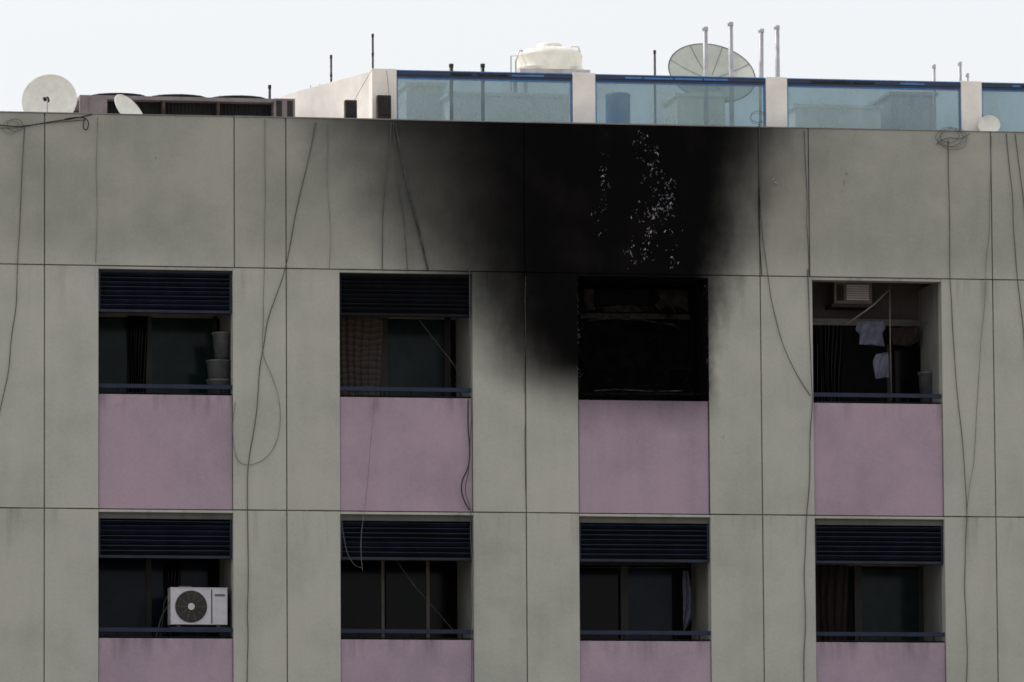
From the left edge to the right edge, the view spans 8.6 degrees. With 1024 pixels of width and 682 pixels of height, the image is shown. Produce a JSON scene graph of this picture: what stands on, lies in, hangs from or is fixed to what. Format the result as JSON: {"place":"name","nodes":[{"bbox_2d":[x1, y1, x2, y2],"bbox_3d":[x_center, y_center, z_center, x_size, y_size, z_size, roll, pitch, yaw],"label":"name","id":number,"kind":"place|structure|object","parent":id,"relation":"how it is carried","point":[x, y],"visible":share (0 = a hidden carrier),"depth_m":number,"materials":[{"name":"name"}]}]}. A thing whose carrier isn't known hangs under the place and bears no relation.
{"place":"outdoors","nodes":[
{"label":"outdoors","id":0,"kind":"place"},
{"bbox_2d":[0,0,1023,131],"label":"sky","id":1,"kind":"structure","parent":0,"point":[206,48],"materials":[{"name":"white"}]},
{"label":"ground","id":2,"kind":"structure","parent":0,"visible":0},
{"bbox_2d":[98,282,929,638],"bbox_3d":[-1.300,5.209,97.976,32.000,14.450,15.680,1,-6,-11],"label":"wall","id":3,"kind":"structure","parent":2,"relation":"on","point":[900,300],"depth_m":92.78,"materials":[{"name":"paint"}]},
{"bbox_2d":[21,74,76,112],"bbox_3d":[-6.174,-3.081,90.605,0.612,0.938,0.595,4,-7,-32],"label":"satellite dish","id":4,"kind":"object","parent":3,"relation":"on","point":[50,93],"visible":0.9,"depth_m":90.65,"materials":[{"name":"beige metal"}]},
{"bbox_2d":[114,94,141,113],"bbox_3d":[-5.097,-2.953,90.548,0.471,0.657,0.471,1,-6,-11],"label":"satellite dish","id":5,"kind":"object","parent":3,"relation":"on","point":[124,104],"visible":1,"depth_m":90.66,"materials":[{"name":"beige metal"}]},
{"bbox_2d":[73,93,294,116],"bbox_3d":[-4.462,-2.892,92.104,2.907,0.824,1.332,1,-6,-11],"label":"rooftop chiller","id":6,"kind":"object","parent":3,"relation":"on","point":[190,104],"visible":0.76,"depth_m":91.69,"materials":[{"name":"black metal"}]},
{"bbox_2d":[268,85,270,98],"bbox_3d":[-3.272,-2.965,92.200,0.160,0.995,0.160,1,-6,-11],"label":"antenna mast","id":7,"kind":"object","parent":3,"relation":"on","point":[269,91],"visible":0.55,"depth_m":92.23,"materials":[{"name":"brown metal"}]},
{"bbox_2d":[330,55,331,81],"bbox_3d":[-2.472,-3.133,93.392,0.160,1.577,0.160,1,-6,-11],"label":"antenna mast","id":8,"kind":"object","parent":3,"relation":"on","point":[330,68],"visible":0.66,"depth_m":93.45,"materials":[{"name":"black metal"}]},
{"bbox_2d":[371,34,373,67],"bbox_3d":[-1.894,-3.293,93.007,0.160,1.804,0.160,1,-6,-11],"label":"antenna mast","id":9,"kind":"object","parent":3,"relation":"on","point":[372,35],"visible":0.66,"depth_m":93.07,"materials":[{"name":"black metal"}]},
{"bbox_2d":[398,82,446,119],"bbox_3d":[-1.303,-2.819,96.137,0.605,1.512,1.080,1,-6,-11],"label":"rooftop plinth","id":10,"kind":"structure","parent":3,"relation":"on","point":[418,100],"depth_m":95.70,"materials":[{"name":"white paint"}]},
{"bbox_2d":[449,64,453,119],"bbox_3d":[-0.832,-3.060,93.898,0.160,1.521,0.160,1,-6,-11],"label":"antenna mast","id":11,"kind":"object","parent":3,"relation":"on","point":[451,66],"visible":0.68,"depth_m":93.91,"materials":[{"name":"brown metal"}]},
{"bbox_2d":[480,63,484,120],"bbox_3d":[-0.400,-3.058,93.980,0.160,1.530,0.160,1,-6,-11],"label":"antenna mast","id":12,"kind":"object","parent":3,"relation":"on","point":[482,66],"visible":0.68,"depth_m":93.99,"materials":[{"name":"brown metal"}]},
{"bbox_2d":[438,91,568,121],"bbox_3d":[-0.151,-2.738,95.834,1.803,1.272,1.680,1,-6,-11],"label":"rooftop plinth","id":13,"kind":"structure","parent":3,"relation":"on","point":[530,107],"depth_m":95.11,"materials":[{"name":"white paint"}]},
{"bbox_2d":[509,43,589,92],"bbox_3d":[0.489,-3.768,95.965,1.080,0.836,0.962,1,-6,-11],"label":"water tank","id":14,"kind":"object","parent":13,"relation":"on","point":[548,58],"visible":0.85,"depth_m":95.60,"materials":[{"name":"plastic"}]},
{"bbox_2d":[0,112,1023,681],"bbox_3d":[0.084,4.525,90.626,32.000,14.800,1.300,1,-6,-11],"label":"wall panels","id":15,"kind":"object","parent":3,"relation":"attached to","point":[884,204],"visible":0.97,"depth_m":90.43,"materials":[{"name":"paint"}]},
{"bbox_2d":[0,128,24,409],"bbox_3d":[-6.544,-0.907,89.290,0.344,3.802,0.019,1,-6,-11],"label":"hanging cable","id":16,"kind":"object","parent":15,"relation":"attached to","point":[17,268],"visible":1,"depth_m":89.30,"materials":[{"name":"black rubber"}]},
{"bbox_2d":[0,114,91,126],"bbox_3d":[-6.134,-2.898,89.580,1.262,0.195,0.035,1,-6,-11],"label":"hanging cable","id":17,"kind":"object","parent":15,"relation":"attached to","point":[44,122],"visible":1,"depth_m":89.57,"materials":[{"name":"black rubber"}]},
{"bbox_2d":[14,120,80,127],"bbox_3d":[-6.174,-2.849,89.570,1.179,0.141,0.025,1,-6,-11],"label":"hanging cable","id":18,"kind":"object","parent":15,"relation":"attached to","point":[50,122],"visible":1,"depth_m":89.60,"materials":[{"name":"black rubber"}]},
{"bbox_2d":[65,117,88,129],"bbox_3d":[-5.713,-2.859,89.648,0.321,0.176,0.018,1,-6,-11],"label":"hanging cable","id":19,"kind":"object","parent":15,"relation":"attached to","point":[83,121],"visible":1,"depth_m":89.66,"materials":[{"name":"black rubber"}]},
{"bbox_2d":[95,117,97,262],"bbox_3d":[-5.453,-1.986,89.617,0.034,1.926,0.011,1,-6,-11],"label":"hanging cable","id":20,"kind":"object","parent":15,"relation":"attached to","point":[96,179],"visible":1,"depth_m":89.64,"materials":[{"name":"black rubber"}]},
{"bbox_2d":[232,179,280,464],"bbox_3d":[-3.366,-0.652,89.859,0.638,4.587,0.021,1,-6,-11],"label":"hanging cable","id":21,"kind":"object","parent":15,"relation":"attached to","point":[262,337],"visible":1,"depth_m":89.80,"materials":[{"name":"black rubber"}]},
{"bbox_2d":[247,123,315,681],"bbox_3d":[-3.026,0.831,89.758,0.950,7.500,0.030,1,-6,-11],"label":"hanging cable","id":22,"kind":"object","parent":15,"relation":"attached to","point":[257,398],"visible":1,"depth_m":89.70,"materials":[{"name":"grey rubber"}]},
{"bbox_2d":[327,123,330,266],"bbox_3d":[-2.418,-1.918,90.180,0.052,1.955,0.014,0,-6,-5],"label":"hanging cable","id":23,"kind":"object","parent":15,"relation":"hanging from","point":[328,199],"visible":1,"depth_m":90.17,"materials":[{"name":"black rubber"}]},
{"bbox_2d":[341,515,361,567],"bbox_3d":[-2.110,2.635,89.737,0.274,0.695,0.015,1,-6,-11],"label":"hanging cable","id":24,"kind":"object","parent":15,"relation":"attached to","point":[345,544],"visible":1,"depth_m":89.72,"materials":[{"name":"grey rubber"}]},
{"bbox_2d":[361,405,373,569],"bbox_3d":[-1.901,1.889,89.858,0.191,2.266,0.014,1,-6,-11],"label":"hanging cable","id":25,"kind":"object","parent":15,"relation":"hanging from","point":[367,481],"visible":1,"depth_m":89.87,"materials":[{"name":"grey rubber"}]},
{"bbox_2d":[393,122,407,269],"bbox_3d":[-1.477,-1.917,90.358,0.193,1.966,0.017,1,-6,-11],"label":"hanging cable","id":26,"kind":"object","parent":15,"relation":"attached to","point":[400,195],"visible":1,"depth_m":90.35,"materials":[{"name":"black rubber"}]},
{"bbox_2d":[394,124,428,269],"bbox_3d":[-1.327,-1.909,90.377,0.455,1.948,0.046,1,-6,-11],"label":"hanging cable","id":27,"kind":"object","parent":15,"relation":"attached to","point":[410,196],"visible":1,"depth_m":90.37,"materials":[{"name":"black rubber"}]},
{"bbox_2d":[397,561,452,629],"bbox_3d":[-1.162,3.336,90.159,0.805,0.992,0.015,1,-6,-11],"label":"hanging cable","id":28,"kind":"object","parent":15,"relation":"attached to","point":[424,597],"visible":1,"depth_m":90.15,"materials":[{"name":"grey rubber"}]},
{"bbox_2d":[417,317,466,387],"bbox_3d":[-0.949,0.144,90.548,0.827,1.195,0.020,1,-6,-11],"label":"hanging cable","id":29,"kind":"object","parent":15,"relation":"attached to","point":[442,350],"visible":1,"depth_m":90.55,"materials":[{"name":"grey rubber"}]},
{"bbox_2d":[461,399,469,509],"bbox_3d":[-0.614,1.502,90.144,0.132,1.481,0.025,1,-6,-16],"label":"hanging cable","id":30,"kind":"object","parent":15,"relation":"hanging from","point":[469,451],"visible":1,"depth_m":90.16,"materials":[{"name":"black rubber"}]},
{"bbox_2d":[465,270,472,681],"bbox_3d":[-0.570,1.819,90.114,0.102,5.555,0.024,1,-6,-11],"label":"hanging cable","id":31,"kind":"object","parent":15,"relation":"hanging from","point":[465,486],"visible":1,"depth_m":90.08,"materials":[{"name":"black rubber"}]},
{"bbox_2d":[98,312,923,642],"bbox_3d":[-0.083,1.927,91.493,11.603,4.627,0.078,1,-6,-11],"label":"balcony windows","id":32,"kind":"structure","parent":15,"relation":"attached to","point":[614,596],"depth_m":91.38,"materials":[{"name":"black glass"}]},
{"bbox_2d":[127,316,147,394],"bbox_3d":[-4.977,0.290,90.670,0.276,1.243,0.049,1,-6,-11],"label":"curtain","id":33,"kind":"object","parent":32,"relation":"hanging from","point":[137,340],"visible":0.77,"depth_m":90.69,"materials":[{"name":"black fabric"}]},
{"bbox_2d":[164,563,179,638],"bbox_3d":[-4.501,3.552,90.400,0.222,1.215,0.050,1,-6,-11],"label":"curtain","id":34,"kind":"object","parent":32,"relation":"hanging from","point":[172,574],"visible":0.45,"depth_m":90.44,"materials":[{"name":"brown fabric"}]},
{"bbox_2d":[340,318,382,396],"bbox_3d":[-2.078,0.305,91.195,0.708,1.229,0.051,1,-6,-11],"label":"lace curtain","id":35,"kind":"object","parent":32,"relation":"hanging from","point":[360,351],"visible":0.64,"depth_m":91.22,"materials":[{"name":"brown fabric"}]},
{"bbox_2d":[815,326,842,402],"bbox_3d":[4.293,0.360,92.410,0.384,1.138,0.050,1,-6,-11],"label":"curtain","id":36,"kind":"object","parent":32,"relation":"hanging from","point":[829,340],"visible":0.82,"depth_m":92.42,"materials":[{"name":"black fabric"}]},
{"bbox_2d":[815,565,847,641],"bbox_3d":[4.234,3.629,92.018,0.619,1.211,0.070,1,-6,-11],"label":"curtain","id":37,"kind":"object","parent":32,"relation":"hanging from","point":[831,587],"visible":0.59,"depth_m":92.05,"materials":[{"name":"brown fabric"}]},
{"bbox_2d":[0,111,1023,132],"bbox_3d":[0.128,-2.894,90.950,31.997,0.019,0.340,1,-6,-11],"label":"parapet coping","id":38,"kind":"object","parent":15,"relation":"on","point":[502,121],"visible":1,"depth_m":90.75,"materials":[{"name":"paint"}]},
{"bbox_2d":[344,100,356,117],"bbox_3d":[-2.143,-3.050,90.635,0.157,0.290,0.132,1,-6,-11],"label":"floodlight","id":39,"kind":"object","parent":38,"relation":"on","point":[350,108],"visible":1,"depth_m":90.58,"materials":[{"name":"black metal"}]},
{"bbox_2d":[376,95,390,118],"bbox_3d":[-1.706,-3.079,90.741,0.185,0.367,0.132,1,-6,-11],"label":"floodlight","id":40,"kind":"object","parent":38,"relation":"on","point":[383,106],"visible":1,"depth_m":90.68,"materials":[{"name":"black metal"}]},
{"bbox_2d":[98,269,942,564],"bbox_3d":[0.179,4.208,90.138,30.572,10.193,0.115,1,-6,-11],"label":"louvre screens","id":41,"kind":"object","parent":15,"relation":"attached to","point":[210,293],"visible":1,"depth_m":90.16,"materials":[{"name":"blue paint"}]},
{"bbox_2d":[98,394,944,681],"bbox_3d":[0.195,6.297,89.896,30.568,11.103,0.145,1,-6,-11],"label":"pink parapets","id":42,"kind":"object","parent":15,"relation":"attached to","point":[164,452],"visible":1,"depth_m":90.20,"materials":[{"name":"paint"}]},
{"bbox_2d":[156,586,230,635],"bbox_3d":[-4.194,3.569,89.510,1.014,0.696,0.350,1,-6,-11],"label":"air conditioner outdoor unit","id":43,"kind":"object","parent":42,"relation":"on","point":[190,606],"visible":1,"depth_m":89.39,"materials":[{"name":"white metal"}]},
{"bbox_2d":[206,378,230,395],"bbox_3d":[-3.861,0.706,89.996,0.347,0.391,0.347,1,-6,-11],"label":"plastic bucket","id":44,"kind":"object","parent":42,"relation":"on","point":[219,381],"visible":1,"depth_m":89.87,"materials":[{"name":"plastic"}]},
{"bbox_2d":[206,359,230,378],"bbox_3d":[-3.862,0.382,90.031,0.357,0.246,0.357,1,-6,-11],"label":"plastic bucket","id":45,"kind":"object","parent":44,"relation":"on","point":[218,368],"visible":1,"depth_m":89.90,"materials":[{"name":"plastic"}]},
{"bbox_2d":[212,332,229,359],"bbox_3d":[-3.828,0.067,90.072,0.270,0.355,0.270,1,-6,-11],"label":"plastic bucket","id":46,"kind":"object","parent":45,"relation":"on","point":[221,342],"visible":1,"depth_m":89.98,"materials":[{"name":"plastic"}]},
{"bbox_2d":[98,383,944,641],"bbox_3d":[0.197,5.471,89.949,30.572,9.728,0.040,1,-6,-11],"label":"balcony rails","id":47,"kind":"object","parent":15,"relation":"attached to","point":[462,632],"visible":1,"depth_m":90.15,"materials":[{"name":"metal"}]},
{"bbox_2d":[524,276,526,507],"bbox_3d":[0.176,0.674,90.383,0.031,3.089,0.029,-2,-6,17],"label":"hanging cable","id":48,"kind":"object","parent":15,"relation":"hanging from","point":[524,385],"visible":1,"depth_m":90.39,"materials":[{"name":"black rubber"}]},
{"bbox_2d":[580,567,696,567],"bbox_3d":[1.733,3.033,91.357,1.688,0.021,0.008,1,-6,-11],"label":"clothes line","id":49,"kind":"object","parent":15,"relation":"attached to","point":[638,567],"visible":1,"depth_m":91.35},
{"bbox_2d":[683,570,691,630],"bbox_3d":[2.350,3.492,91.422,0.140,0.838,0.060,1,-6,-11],"label":"hanging shirt","id":50,"kind":"object","parent":49,"relation":"hanging from","point":[687,604],"visible":1,"depth_m":91.42,"materials":[{"name":"white fabric"}]},
{"bbox_2d":[577,276,709,512],"bbox_3d":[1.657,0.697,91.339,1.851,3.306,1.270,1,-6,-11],"label":"burnt balcony lining","id":51,"kind":"object","parent":15,"relation":"attached to","point":[643,339],"visible":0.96,"depth_m":91.96,"materials":[{"name":"black"}]},
{"bbox_2d":[576,130,710,380],"bbox_3d":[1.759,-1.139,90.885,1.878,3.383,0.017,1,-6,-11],"label":"peeling plaster","id":52,"kind":"object","parent":15,"relation":"attached to","point":[647,208],"visible":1,"depth_m":90.98,"materials":[{"name":"white paint"}]},
{"bbox_2d":[758,134,761,275],"bbox_3d":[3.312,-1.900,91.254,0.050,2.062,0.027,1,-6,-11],"label":"hanging cable","id":53,"kind":"object","parent":15,"relation":"attached to","point":[758,207],"visible":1,"depth_m":91.23,"materials":[{"name":"black rubber"}]},
{"bbox_2d":[759,124,810,395],"bbox_3d":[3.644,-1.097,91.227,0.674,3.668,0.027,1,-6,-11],"label":"hanging cable","id":54,"kind":"object","parent":15,"relation":"attached to","point":[765,258],"visible":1,"depth_m":91.18,"materials":[{"name":"black rubber"}]},
{"bbox_2d":[804,131,808,268],"bbox_3d":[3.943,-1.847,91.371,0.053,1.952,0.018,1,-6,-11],"label":"hanging cable","id":55,"kind":"object","parent":15,"relation":"attached to","point":[807,198],"visible":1,"depth_m":91.39,"materials":[{"name":"black rubber"}]},
{"bbox_2d":[803,269,812,676],"bbox_3d":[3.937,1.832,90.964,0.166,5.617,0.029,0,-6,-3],"label":"hanging cable","id":56,"kind":"object","parent":15,"relation":"attached to","point":[809,474],"visible":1,"depth_m":90.96,"materials":[{"name":"grey rubber"}]},
{"bbox_2d":[817,344,817,400],"bbox_3d":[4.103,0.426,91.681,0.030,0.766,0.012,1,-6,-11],"label":"laundry pole","id":57,"kind":"object","parent":15,"relation":"attached to","point":[817,370],"visible":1,"depth_m":91.68,"materials":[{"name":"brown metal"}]},
{"bbox_2d":[846,289,889,324],"bbox_3d":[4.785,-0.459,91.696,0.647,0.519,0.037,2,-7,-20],"label":"laundry pole","id":58,"kind":"object","parent":15,"relation":"attached to","point":[860,314],"visible":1,"depth_m":91.67,"materials":[{"name":"metal"}]},
{"bbox_2d":[815,320,925,322],"bbox_3d":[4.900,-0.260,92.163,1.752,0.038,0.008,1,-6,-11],"label":"clothes line","id":59,"kind":"object","parent":15,"relation":"attached to","point":[868,320],"visible":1,"depth_m":92.14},
{"bbox_2d":[856,321,884,345],"bbox_3d":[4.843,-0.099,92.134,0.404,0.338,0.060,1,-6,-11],"label":"hanging shirt","id":60,"kind":"object","parent":59,"relation":"hanging from","point":[870,332],"visible":1,"depth_m":92.14,"materials":[{"name":"white fabric"}]},
{"bbox_2d":[873,352,888,378],"bbox_3d":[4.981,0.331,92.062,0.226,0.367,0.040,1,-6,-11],"label":"hanging shirt","id":61,"kind":"object","parent":59,"relation":"hanging from","point":[881,364],"visible":1,"depth_m":92.06,"materials":[{"name":"white fabric"}]},
{"bbox_2d":[891,326,918,345],"bbox_3d":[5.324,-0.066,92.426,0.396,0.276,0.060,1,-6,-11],"label":"hanging shirt","id":62,"kind":"object","parent":59,"relation":"hanging from","point":[905,336],"visible":1,"depth_m":92.43,"materials":[{"name":"brown fabric"}]},
{"bbox_2d":[889,283,891,400],"bbox_3d":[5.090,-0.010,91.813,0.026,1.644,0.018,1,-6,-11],"label":"laundry pole","id":63,"kind":"object","parent":15,"relation":"attached to","point":[890,340],"visible":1,"depth_m":91.82,"materials":[{"name":"metal"}]},
{"bbox_2d":[917,371,932,401],"bbox_3d":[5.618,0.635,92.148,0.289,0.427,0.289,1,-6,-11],"label":"plastic bucket","id":64,"kind":"object","parent":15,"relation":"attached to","point":[925,381],"visible":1,"depth_m":92.04,"materials":[{"name":"plastic"}]},
{"bbox_2d":[935,127,963,146],"bbox_3d":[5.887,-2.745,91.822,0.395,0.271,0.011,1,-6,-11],"label":"cable coil","id":65,"kind":"object","parent":15,"relation":"attached to","point":[948,146],"visible":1,"depth_m":91.81,"materials":[{"name":"black rubber"}]},
{"bbox_2d":[938,129,966,149],"bbox_3d":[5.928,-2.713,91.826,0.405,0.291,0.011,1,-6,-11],"label":"cable coil","id":66,"kind":"object","parent":15,"relation":"attached to","point":[952,149],"visible":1,"depth_m":91.82,"materials":[{"name":"black rubber"}]},
{"bbox_2d":[941,127,967,146],"bbox_3d":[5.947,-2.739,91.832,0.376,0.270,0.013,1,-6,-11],"label":"cable coil","id":67,"kind":"object","parent":15,"relation":"attached to","point":[957,128],"visible":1,"depth_m":91.84,"materials":[{"name":"black rubber"}]},
{"bbox_2d":[948,140,967,681],"bbox_3d":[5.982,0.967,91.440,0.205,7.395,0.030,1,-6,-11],"label":"hanging cable","id":68,"kind":"object","parent":15,"relation":"attached to","point":[958,405],"visible":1,"depth_m":91.45,"materials":[{"name":"grey rubber"}]},
{"bbox_2d":[966,136,991,514],"bbox_3d":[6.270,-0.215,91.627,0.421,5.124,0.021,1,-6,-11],"label":"hanging cable","id":69,"kind":"object","parent":15,"relation":"attached to","point":[982,327],"visible":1,"depth_m":91.63,"materials":[{"name":"black rubber"}]},
{"bbox_2d":[978,115,999,130],"bbox_3d":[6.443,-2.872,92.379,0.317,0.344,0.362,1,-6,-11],"label":"satellite dish","id":70,"kind":"object","parent":15,"relation":"on","point":[989,123],"visible":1,"depth_m":92.30,"materials":[{"name":"white metal"}]},
{"bbox_2d":[1006,133,1023,336],"bbox_3d":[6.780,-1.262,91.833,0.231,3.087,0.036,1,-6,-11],"label":"hanging cable","id":71,"kind":"object","parent":15,"relation":"attached to","point":[1014,236],"visible":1,"depth_m":91.84,"materials":[{"name":"black rubber"}]},
{"bbox_2d":[1015,133,1023,202],"bbox_3d":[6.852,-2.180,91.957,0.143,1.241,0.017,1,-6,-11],"label":"hanging cable","id":72,"kind":"object","parent":15,"relation":"attached to","point":[1019,167],"visible":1,"depth_m":91.96,"materials":[{"name":"black rubber"}]},
{"bbox_2d":[4,116,1023,681],"bbox_3d":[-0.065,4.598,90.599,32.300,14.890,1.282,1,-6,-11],"label":"joint backing","id":73,"kind":"object","parent":3,"relation":"attached to","point":[466,518],"visible":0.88,"depth_m":90.25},
{"bbox_2d":[605,92,630,122],"bbox_3d":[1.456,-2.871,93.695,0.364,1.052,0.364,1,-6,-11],"label":"storage drum","id":74,"kind":"object","parent":3,"relation":"on","point":[617,107],"visible":0.38,"depth_m":93.58,"materials":[{"name":"blue plastic"}]},
{"bbox_2d":[280,68,1023,130],"bbox_3d":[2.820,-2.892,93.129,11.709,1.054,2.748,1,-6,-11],"label":"rooftop balustrade","id":75,"kind":"object","parent":3,"relation":"on","point":[326,99],"visible":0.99,"depth_m":91.85,"materials":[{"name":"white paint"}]},
{"bbox_2d":[653,50,655,123],"bbox_3d":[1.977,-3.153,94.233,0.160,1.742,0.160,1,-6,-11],"label":"antenna mast","id":76,"kind":"object","parent":3,"relation":"on","point":[654,52],"visible":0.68,"depth_m":94.25,"materials":[{"name":"brown metal"}]},
{"bbox_2d":[660,93,727,125],"bbox_3d":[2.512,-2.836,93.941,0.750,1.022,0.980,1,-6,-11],"label":"rooftop plinth","id":77,"kind":"structure","parent":3,"relation":"on","point":[684,108],"depth_m":93.54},
{"bbox_2d":[702,27,708,124],"bbox_3d":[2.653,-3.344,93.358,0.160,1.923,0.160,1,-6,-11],"label":"scaffold pole","id":78,"kind":"object","parent":3,"relation":"on","point":[705,58],"visible":0.68,"depth_m":93.38,"materials":[{"name":"metal"}]},
{"bbox_2d":[668,43,755,102],"bbox_3d":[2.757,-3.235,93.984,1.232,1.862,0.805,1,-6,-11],"label":"satellite dish","id":79,"kind":"object","parent":3,"relation":"on","point":[687,60],"visible":0.65,"depth_m":94.22,"materials":[{"name":"metal"}]},
{"bbox_2d":[728,22,733,125],"bbox_3d":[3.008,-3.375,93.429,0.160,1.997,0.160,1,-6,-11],"label":"scaffold pole","id":80,"kind":"object","parent":3,"relation":"on","point":[731,74],"visible":0.68,"depth_m":93.44,"materials":[{"name":"metal"}]},
{"bbox_2d":[758,29,763,125],"bbox_3d":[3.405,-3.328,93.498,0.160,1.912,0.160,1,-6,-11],"label":"scaffold pole","id":81,"kind":"object","parent":3,"relation":"on","point":[761,52],"visible":0.63,"depth_m":93.53,"materials":[{"name":"metal"}]},
{"bbox_2d":[774,25,779,76],"bbox_3d":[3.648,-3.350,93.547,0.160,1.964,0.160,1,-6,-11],"label":"scaffold pole","id":82,"kind":"object","parent":3,"relation":"on","point":[777,55],"visible":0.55,"depth_m":93.59,"materials":[{"name":"metal"}]},
{"bbox_2d":[788,104,883,128],"bbox_3d":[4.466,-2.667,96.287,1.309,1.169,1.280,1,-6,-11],"label":"rooftop plinth","id":83,"kind":"structure","parent":3,"relation":"on","point":[833,116],"depth_m":95.75,"materials":[{"name":"white paint"}]},
{"bbox_2d":[825,282,873,310],"bbox_3d":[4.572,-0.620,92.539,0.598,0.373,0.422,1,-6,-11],"label":"window air conditioner","id":84,"kind":"object","parent":3,"relation":"attached to","point":[849,296],"depth_m":92.35,"materials":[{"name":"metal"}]},
{"bbox_2d":[868,91,938,129],"bbox_3d":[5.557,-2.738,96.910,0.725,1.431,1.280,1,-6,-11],"label":"rooftop plinth","id":85,"kind":"structure","parent":3,"relation":"on","point":[907,110],"depth_m":96.38,"materials":[{"name":"concrete"}]},
{"bbox_2d":[932,64,935,129],"bbox_3d":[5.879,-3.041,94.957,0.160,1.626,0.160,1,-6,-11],"label":"antenna mast","id":86,"kind":"object","parent":3,"relation":"on","point":[934,95],"visible":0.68,"depth_m":94.97,"materials":[{"name":"metal"}]},
{"bbox_2d":[958,61,961,81],"bbox_3d":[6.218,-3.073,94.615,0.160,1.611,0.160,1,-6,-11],"label":"antenna mast","id":87,"kind":"object","parent":3,"relation":"on","point":[959,71],"visible":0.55,"depth_m":94.67,"materials":[{"name":"metal"}]}
]}

